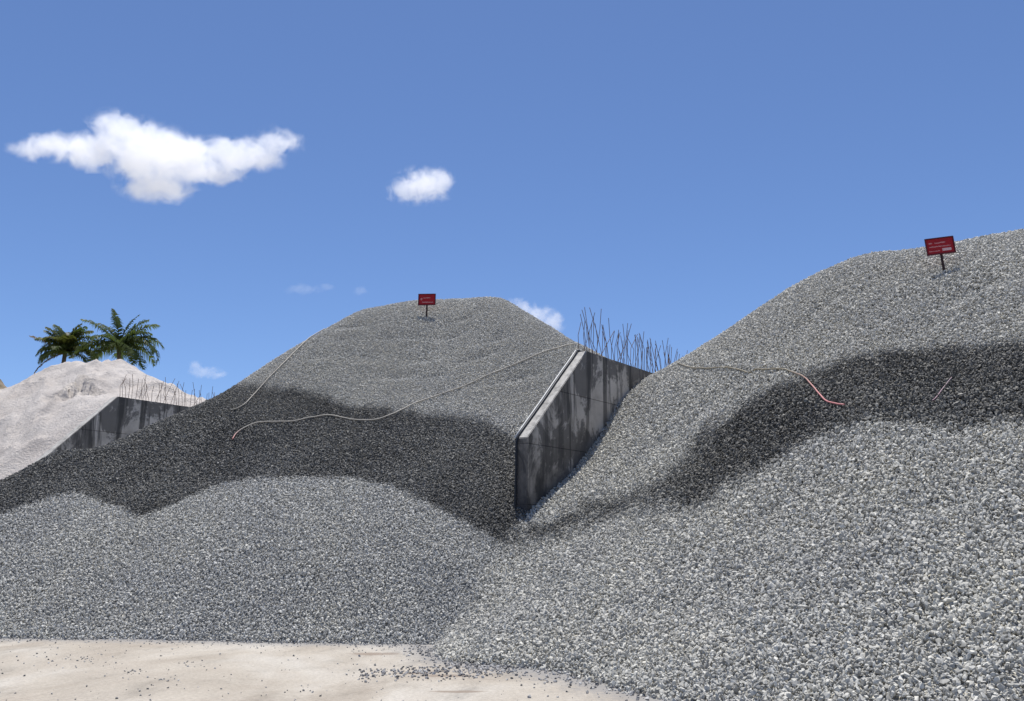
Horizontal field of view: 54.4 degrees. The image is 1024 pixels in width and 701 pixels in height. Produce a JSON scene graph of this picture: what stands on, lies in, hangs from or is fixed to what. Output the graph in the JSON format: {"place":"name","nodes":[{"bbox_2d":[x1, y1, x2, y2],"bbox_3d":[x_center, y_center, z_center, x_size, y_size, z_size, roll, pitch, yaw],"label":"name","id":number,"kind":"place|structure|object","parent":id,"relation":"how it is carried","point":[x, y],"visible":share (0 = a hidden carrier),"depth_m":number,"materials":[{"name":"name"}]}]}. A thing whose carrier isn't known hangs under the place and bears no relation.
{"place":"outdoors","nodes":[
{"label":"outdoors","id":0,"kind":"place"},
{"bbox_2d":[0,638,661,700],"bbox_3d":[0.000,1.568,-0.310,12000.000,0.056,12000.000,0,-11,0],"label":"ground","id":1,"kind":"structure","parent":0,"point":[42,680],"depth_m":12.65,"materials":[{"name":"beige sand"}]},
{"bbox_2d":[0,379,6,388],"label":"soil heap","id":2,"kind":"object","parent":1,"relation":"on","point":[2,386],"depth_m":48.48,"materials":[{"name":"beige soil"}]},
{"bbox_2d":[30,323,98,373],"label":"palm tree","id":3,"kind":"object","parent":1,"relation":"on","point":[59,340],"visible":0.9,"depth_m":63.91,"materials":[{"name":"green plant"}]},
{"bbox_2d":[0,359,205,478],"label":"sand pile","id":4,"kind":"object","parent":1,"relation":"on","point":[43,411],"visible":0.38,"depth_m":30.66,"materials":[{"name":"beige sand"}]},
{"bbox_2d":[74,308,163,369],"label":"palm tree","id":5,"kind":"object","parent":1,"relation":"on","point":[120,344],"visible":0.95,"depth_m":63.04,"materials":[{"name":"green plant"}]},
{"bbox_2d":[31,374,214,464],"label":"retaining wall","id":6,"kind":"structure","parent":1,"relation":"on","point":[112,419],"depth_m":29.12,"materials":[{"name":"concrete"}]},
{"bbox_2d":[0,296,604,644],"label":"gravel pile","id":7,"kind":"object","parent":1,"relation":"on","point":[196,521],"visible":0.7,"depth_m":20.85,"materials":[{"name":"grey gravel"}]},
{"bbox_2d":[230,328,324,409],"bbox_3d":[-6.041,0.421,26.177,0.213,2.760,3.560,-5,-12,25],"label":"hose","id":8,"kind":"object","parent":7,"relation":"on","point":[276,370],"visible":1,"depth_m":25.80,"materials":[{"name":"rubber"}]},
{"bbox_2d":[232,343,575,439],"bbox_3d":[-2.434,0.917,24.283,8.387,2.669,0.767,2,-11,-9],"label":"hose","id":9,"kind":"object","parent":7,"relation":"on","point":[404,407],"visible":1,"depth_m":24.01,"materials":[{"name":"grey rubber"}]},
{"bbox_2d":[418,294,435,316],"bbox_3d":[-2.417,-1.121,28.192,0.504,0.992,0.065,0,-11,7],"label":"signboard","id":10,"kind":"object","parent":7,"relation":"on","point":[426,299],"visible":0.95,"depth_m":28.23,"materials":[{"name":"red paint"}]},
{"bbox_2d":[0,637,673,700],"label":"loose stones","id":11,"kind":"object","parent":1,"relation":"on","point":[484,667],"visible":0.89,"depth_m":13.13,"materials":[{"name":"grey gravel"}]},
{"bbox_2d":[515,307,687,513],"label":"retaining wall","id":12,"kind":"structure","parent":1,"relation":"on","point":[562,431],"depth_m":21.68,"materials":[{"name":"concrete"}]},
{"bbox_2d":[514,350,575,438],"bbox_3d":[0.833,0.911,21.497,0.050,2.252,2.803,-7,-13,33],"label":"water pipe","id":13,"kind":"object","parent":12,"relation":"attached to","point":[543,396],"visible":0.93,"depth_m":21.19,"materials":[{"name":"grey plastic"}]},
{"bbox_2d":[514,350,582,508],"bbox_3d":[0.858,1.959,21.233,0.094,4.406,2.767,-8,-14,34],"label":"rubber hose","id":14,"kind":"object","parent":12,"relation":"hanging from","point":[535,411],"visible":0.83,"depth_m":20.48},
{"bbox_2d":[431,228,1023,700],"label":"gravel pile","id":15,"kind":"object","parent":1,"relation":"on","point":[697,532],"visible":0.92,"depth_m":14.61,"materials":[{"name":"grey gravel"}]},
{"bbox_2d":[677,362,844,404],"bbox_3d":[4.599,0.578,19.683,0.275,2.010,7.152,3,-12,-13],"label":"hose","id":16,"kind":"object","parent":15,"relation":"on","point":[811,384],"visible":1,"depth_m":18.70,"materials":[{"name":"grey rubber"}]},
{"bbox_2d":[924,236,955,272],"bbox_3d":[8.056,-1.627,18.600,0.519,1.007,0.065,-7,-12,8],"label":"signboard","id":17,"kind":"object","parent":15,"relation":"on","point":[940,246],"visible":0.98,"depth_m":18.65,"materials":[{"name":"red paint"}]},
{"bbox_2d":[932,377,951,400],"bbox_3d":[6.536,0.581,15.112,0.498,0.407,0.028,6,-13,-29],"label":"hose","id":18,"kind":"object","parent":15,"relation":"on","point":[941,390],"visible":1,"depth_m":15.07,"materials":[{"name":"grey rubber"}]},
{"bbox_2d":[0,0,1023,398],"label":"sky","id":19,"kind":"structure","parent":0,"point":[244,180],"materials":[{"name":"blue"}]}
]}

